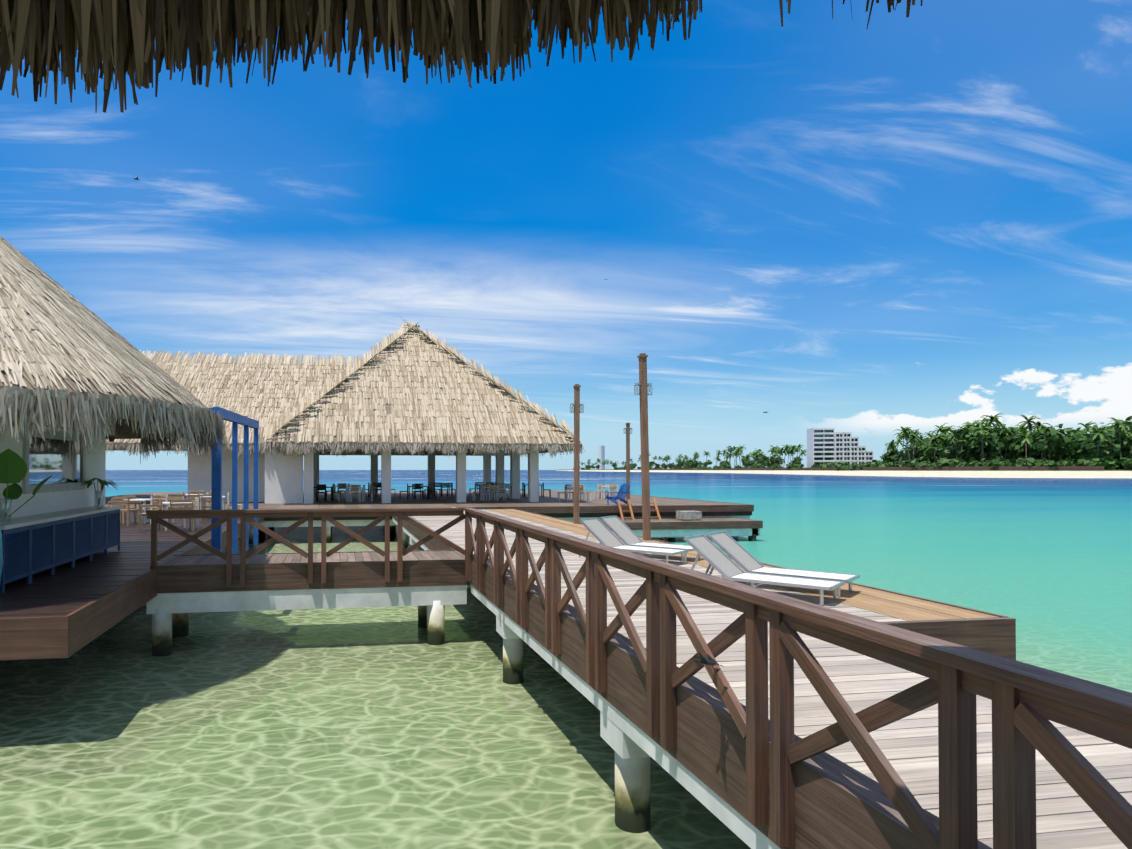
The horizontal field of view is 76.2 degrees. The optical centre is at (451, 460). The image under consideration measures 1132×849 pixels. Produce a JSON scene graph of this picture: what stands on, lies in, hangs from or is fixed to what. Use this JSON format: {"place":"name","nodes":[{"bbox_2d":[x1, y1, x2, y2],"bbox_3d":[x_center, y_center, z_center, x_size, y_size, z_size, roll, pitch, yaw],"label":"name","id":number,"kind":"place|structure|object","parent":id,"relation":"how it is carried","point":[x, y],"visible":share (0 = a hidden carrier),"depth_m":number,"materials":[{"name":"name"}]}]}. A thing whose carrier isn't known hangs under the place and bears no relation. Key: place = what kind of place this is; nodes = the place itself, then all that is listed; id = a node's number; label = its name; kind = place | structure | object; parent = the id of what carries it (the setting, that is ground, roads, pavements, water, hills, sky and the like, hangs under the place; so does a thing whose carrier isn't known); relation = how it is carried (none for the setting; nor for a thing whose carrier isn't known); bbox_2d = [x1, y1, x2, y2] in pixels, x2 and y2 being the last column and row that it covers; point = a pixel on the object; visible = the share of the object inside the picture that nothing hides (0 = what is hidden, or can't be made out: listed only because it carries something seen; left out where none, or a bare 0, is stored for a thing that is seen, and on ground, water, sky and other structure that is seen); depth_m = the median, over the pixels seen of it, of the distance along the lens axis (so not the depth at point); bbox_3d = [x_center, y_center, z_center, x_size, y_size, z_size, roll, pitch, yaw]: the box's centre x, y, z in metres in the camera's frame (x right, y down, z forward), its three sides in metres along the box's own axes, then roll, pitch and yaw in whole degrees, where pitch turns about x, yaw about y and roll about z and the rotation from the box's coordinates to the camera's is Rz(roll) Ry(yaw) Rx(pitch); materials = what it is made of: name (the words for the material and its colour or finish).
{"place":"outdoors","nodes":[
{"label":"outdoors","id":0,"kind":"place"},
{"bbox_2d":[0,509,242,617],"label":"deck floor","id":1,"kind":"structure","parent":0,"point":[65,589],"depth_m":11.31,"materials":[{"name":"brown wood"}]},
{"bbox_2d":[0,529,2,581],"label":"floor vase","id":2,"kind":"object","parent":1,"relation":"on","point":[1,556],"visible":1,"depth_m":9.36,"materials":[{"name":"ceramic"}]},
{"bbox_2d":[0,518,264,659],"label":"deck fascia","id":3,"kind":"structure","parent":1,"relation":"attached to","point":[65,636],"depth_m":8.35,"materials":[{"name":"brown wood"}]},
{"bbox_2d":[209,407,258,553],"bbox_3d":[-5.683,0.557,16.506,1.596,3.250,4.346,0,-1,-5],"label":"pergola","id":4,"kind":"object","parent":1,"relation":"on","point":[236,419],"visible":0.71,"depth_m":16.13,"materials":[{"name":"paint"}]},
{"bbox_2d":[108,493,205,531],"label":"chairs","id":5,"kind":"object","parent":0,"point":[122,517],"depth_m":21.22,"materials":[{"name":"brown wood"}]},
{"bbox_2d":[113,491,210,515],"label":"dining tables","id":6,"kind":"object","parent":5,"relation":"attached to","point":[124,503],"visible":0.46,"depth_m":21.27,"materials":[{"name":"brown wood"}]},
{"bbox_2d":[0,1,347,55],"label":"eave skin","id":7,"kind":"object","parent":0,"point":[165,11],"depth_m":2.41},
{"bbox_2d":[0,0,922,112],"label":"thatch fringe","id":8,"kind":"object","parent":7,"relation":"attached to","point":[110,35],"visible":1,"depth_m":1.44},
{"bbox_2d":[134,177,766,666],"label":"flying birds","id":9,"kind":"object","parent":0,"point":[706,659],"visible":1,"depth_m":4.33},
{"bbox_2d":[248,526,755,543],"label":"deck supports","id":10,"kind":"object","parent":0,"point":[393,530],"visible":0.04,"depth_m":30.87,"materials":[{"name":"grey concrete"}]},
{"bbox_2d":[260,516,759,536],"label":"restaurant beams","id":11,"kind":"structure","parent":10,"relation":"on","point":[691,532],"depth_m":31.01,"materials":[{"name":"brown wood"}]},
{"bbox_2d":[264,511,751,520],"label":"restaurant deck","id":12,"kind":"structure","parent":11,"relation":"on","point":[652,514],"depth_m":32.49,"materials":[{"name":"brown wood"}]},
{"bbox_2d":[0,470,1131,848],"bbox_3d":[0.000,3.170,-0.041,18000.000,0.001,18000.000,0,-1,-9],"label":"sea water","id":13,"kind":"structure","parent":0,"point":[360,728],"depth_m":10.11,"materials":[{"name":"liquid"}]},
{"bbox_2d":[0,0,1131,469],"label":"sky","id":14,"kind":"structure","parent":0,"point":[922,220],"materials":[{"name":"blue"}]},
{"bbox_2d":[556,470,1131,477],"bbox_3d":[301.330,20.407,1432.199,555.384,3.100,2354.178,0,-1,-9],"label":"beach ground","id":15,"kind":"structure","parent":0,"point":[1046,474],"depth_m":322.20,"materials":[{"name":"beige sand"}]},
{"bbox_2d":[562,469,1131,470],"bbox_3d":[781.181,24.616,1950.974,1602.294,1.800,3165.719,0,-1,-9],"label":"ground","id":16,"kind":"structure","parent":0,"point":[924,470],"depth_m":333.56,"materials":[{"name":"beige sand"}]},
{"bbox_2d":[649,466,1103,469],"bbox_3d":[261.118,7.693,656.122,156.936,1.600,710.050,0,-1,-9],"label":"beach","id":17,"kind":"structure","parent":16,"relation":"on","point":[994,467],"depth_m":337.21,"materials":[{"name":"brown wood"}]},
{"bbox_2d":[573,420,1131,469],"bbox_3d":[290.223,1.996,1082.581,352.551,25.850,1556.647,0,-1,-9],"label":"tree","id":18,"kind":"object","parent":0,"point":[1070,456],"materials":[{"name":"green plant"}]},
{"bbox_2d":[581,413,1131,464],"bbox_3d":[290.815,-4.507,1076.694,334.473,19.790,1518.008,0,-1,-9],"label":"palm fronds","id":19,"kind":"object","parent":18,"relation":"attached to","point":[1095,431],"visible":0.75,"depth_m":354.98,"materials":[{"name":"green plant"}]},
{"bbox_3d":[0.213,2.080,12.672,10.520,0.405,37.000,0,-1,-9],"label":"deck underside","id":20,"kind":"object","parent":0,"visible":0},
{"bbox_2d":[159,550,464,564],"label":"bridge planks","id":21,"kind":"object","parent":20,"relation":"on","point":[299,558],"visible":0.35,"depth_m":13.40,"materials":[{"name":"brown wood"}]},
{"bbox_2d":[150,509,1015,848],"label":"fascias","id":22,"kind":"object","parent":20,"relation":"on","point":[840,805],"visible":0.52,"depth_m":5.88,"materials":[{"name":"brown wood"}]},
{"bbox_2d":[487,509,996,620],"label":"sun deck planks","id":23,"kind":"object","parent":20,"relation":"on","point":[897,606],"visible":0.46,"depth_m":9.29,"materials":[{"name":"brown wood"}]},
{"bbox_2d":[579,516,859,604],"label":"lounger frames","id":24,"kind":"structure","parent":23,"relation":"on","point":[835,588],"depth_m":10.14,"materials":[{"name":"white metal"}]},
{"bbox_2d":[583,517,761,576],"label":"lounger backrests","id":25,"kind":"object","parent":24,"relation":"attached to","point":[717,557],"visible":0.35,"depth_m":10.61,"materials":[{"name":"white fabric"}]},
{"bbox_2d":[613,542,854,586],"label":"lounger seats","id":26,"kind":"object","parent":24,"relation":"attached to","point":[812,582],"visible":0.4,"depth_m":9.83,"materials":[{"name":"white fabric"}]},
{"bbox_2d":[411,507,1131,848],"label":"walkway planks","id":27,"kind":"object","parent":20,"relation":"on","point":[1067,817],"visible":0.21,"depth_m":4.84,"materials":[{"name":"grey wood"}]},
{"bbox_2d":[146,508,1131,848],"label":"railings","id":28,"kind":"object","parent":27,"relation":"on","point":[1030,702],"visible":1,"depth_m":3.75,"materials":[{"name":"brown wood"}]},
{"label":"sea floor","id":29,"kind":"structure","parent":0,"visible":0},
{"bbox_2d":[152,533,650,832],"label":"piles","id":30,"kind":"object","parent":29,"relation":"on","point":[632,799],"visible":0.06,"depth_m":10.50,"materials":[{"name":"concrete"}]},
{"bbox_2d":[146,518,779,848],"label":"concrete beams","id":31,"kind":"structure","parent":30,"relation":"on","point":[623,736],"depth_m":12.09,"materials":[{"name":"white concrete"}]},
{"bbox_2d":[194,490,762,529],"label":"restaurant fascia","id":32,"kind":"structure","parent":29,"relation":"on","point":[674,525],"depth_m":32.06,"materials":[{"name":"brown wood"}]},
{"bbox_2d":[105,490,757,521],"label":"restaurant deck","id":33,"kind":"structure","parent":32,"relation":"on","point":[450,501],"depth_m":36.29,"materials":[{"name":"brown wood"}]},
{"bbox_2d":[188,449,302,503],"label":"bar walls","id":34,"kind":"structure","parent":33,"relation":"on","point":[280,477],"depth_m":36.34,"materials":[{"name":"paint"}]},
{"bbox_2d":[106,329,581,455],"bbox_3d":[-8.640,-4.136,41.205,28.100,7.330,16.000,0,-1,-9],"label":"thatched roof","id":35,"kind":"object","parent":34,"relation":"on","point":[438,451],"visible":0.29,"depth_m":35.15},
{"bbox_2d":[106,441,585,457],"bbox_3d":[-8.572,-0.415,40.846,28.399,0.843,15.728,0,-1,-9],"label":"thatch fringe","id":36,"kind":"object","parent":35,"relation":"attached to","point":[303,449],"visible":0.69,"depth_m":34.30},
{"bbox_2d":[106,319,581,443],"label":"restaurant roof leaves","id":37,"kind":"object","parent":34,"relation":"on","point":[440,408],"visible":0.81,"depth_m":37.59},
{"bbox_2d":[125,483,623,530],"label":"chairs","id":38,"kind":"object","parent":33,"relation":"on","point":[482,498],"depth_m":37.32,"materials":[{"name":"brown wood"}]},
{"bbox_2d":[124,485,608,504],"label":"table tops","id":39,"kind":"object","parent":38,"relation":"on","point":[165,503],"visible":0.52,"depth_m":22.01,"materials":[{"name":"brown wood"}]},
{"bbox_2d":[146,483,616,509],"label":"chair slats","id":40,"kind":"object","parent":38,"relation":"attached to","point":[354,488],"visible":0.5,"depth_m":37.72,"materials":[{"name":"brown wood"}]},
{"bbox_2d":[304,449,538,503],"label":"columns","id":41,"kind":"structure","parent":33,"relation":"on","point":[311,470],"depth_m":36.90,"materials":[{"name":"paint"}]},
{"bbox_2d":[316,482,550,500],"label":"chairs","id":42,"kind":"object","parent":33,"relation":"on","point":[430,494],"depth_m":43.49,"materials":[{"name":"wood"}]},
{"bbox_2d":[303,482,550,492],"bbox_3d":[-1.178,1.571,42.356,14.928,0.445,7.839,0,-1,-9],"label":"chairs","id":43,"kind":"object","parent":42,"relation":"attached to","point":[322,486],"visible":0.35,"depth_m":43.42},
{"bbox_2d":[314,484,543,487],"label":"tables","id":44,"kind":"object","parent":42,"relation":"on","point":[411,486],"visible":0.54,"depth_m":43.39,"materials":[{"name":"brown wood"}]},
{"bbox_2d":[573,353,650,540],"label":"wooden posts","id":45,"kind":"object","parent":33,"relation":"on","point":[645,480],"visible":0.85,"depth_m":16.95,"materials":[{"name":"brown wood"}]},
{"bbox_2d":[605,483,631,505],"bbox_3d":[7.872,1.590,33.424,0.850,1.130,1.045,0,-1,-29],"label":"adirondack chair","id":46,"kind":"object","parent":33,"relation":"on","point":[621,492],"visible":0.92,"depth_m":33.26,"materials":[{"name":"blue paint"}]},
{"bbox_2d":[676,511,701,519],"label":"concrete block","id":47,"kind":"structure","parent":32,"relation":"on","point":[689,515],"depth_m":31.84,"materials":[{"name":"white concrete"}]},
{"bbox_2d":[617,498,667,540],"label":"ladders","id":48,"kind":"object","parent":29,"relation":"on","point":[631,511],"visible":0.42,"depth_m":32.33,"materials":[{"name":"brown wood"}]},
{"bbox_3d":[-11.193,3.240,17.151,7.720,1.800,19.192,0,-1,-9],"label":"building","id":49,"kind":"object","parent":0,"visible":0},
{"bbox_2d":[0,418,114,519],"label":"reception walls","id":50,"kind":"structure","parent":49,"relation":"on","point":[43,503],"depth_m":13.14,"materials":[{"name":"paint"}]},
{"bbox_2d":[22,428,85,493],"bbox_3d":[-7.117,0.015,12.828,0.049,1.080,2.780,0,-1,-9],"label":"window frame","id":51,"kind":"object","parent":50,"relation":"attached to","point":[27,488],"visible":0.69,"depth_m":12.46,"materials":[{"name":"white paint"}]},
{"bbox_2d":[29,437,81,484],"bbox_3d":[-7.122,0.015,12.827,0.001,0.800,2.500,0,-1,-9],"label":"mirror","id":52,"kind":"object","parent":51,"relation":"in","point":[60,461],"visible":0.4,"depth_m":12.71,"materials":[{"name":"clear glass"}]},
{"bbox_2d":[0,243,219,438],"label":"thatched roof","id":53,"kind":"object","parent":50,"relation":"on","point":[123,430],"visible":0.1,"depth_m":10.10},
{"bbox_2d":[0,236,211,411],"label":"palapa roof leaves","id":54,"kind":"object","parent":53,"relation":"attached to","point":[104,357],"visible":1,"depth_m":10.26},
{"bbox_2d":[0,385,229,463],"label":"thatch fringe","id":55,"kind":"object","parent":53,"relation":"attached to","point":[18,406],"visible":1,"depth_m":9.29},
{"bbox_2d":[0,509,119,592],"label":"sideboard","id":56,"kind":"object","parent":49,"relation":"on","point":[29,551],"visible":0.98,"depth_m":11.34,"materials":[{"name":"blue wood"}]},
{"bbox_2d":[0,490,102,521],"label":"plant jars","id":57,"kind":"object","parent":56,"relation":"on","point":[8,509],"visible":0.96,"depth_m":10.30,"materials":[{"name":"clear glass"}]},
{"bbox_2d":[0,449,120,519],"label":"plant","id":58,"kind":"object","parent":57,"relation":"in","point":[13,468],"depth_m":10.13,"materials":[{"name":"green plant"}]},
{"bbox_2d":[0,506,121,529],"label":"countertop","id":59,"kind":"structure","parent":56,"relation":"on","point":[32,520],"depth_m":11.57,"materials":[{"name":"white stone"}]},
{"bbox_2d":[55,417,201,441],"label":"palapa rafters","id":60,"kind":"object","parent":49,"relation":"on","point":[111,438],"visible":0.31,"depth_m":14.94,"materials":[{"name":"brown wood"}]}
]}

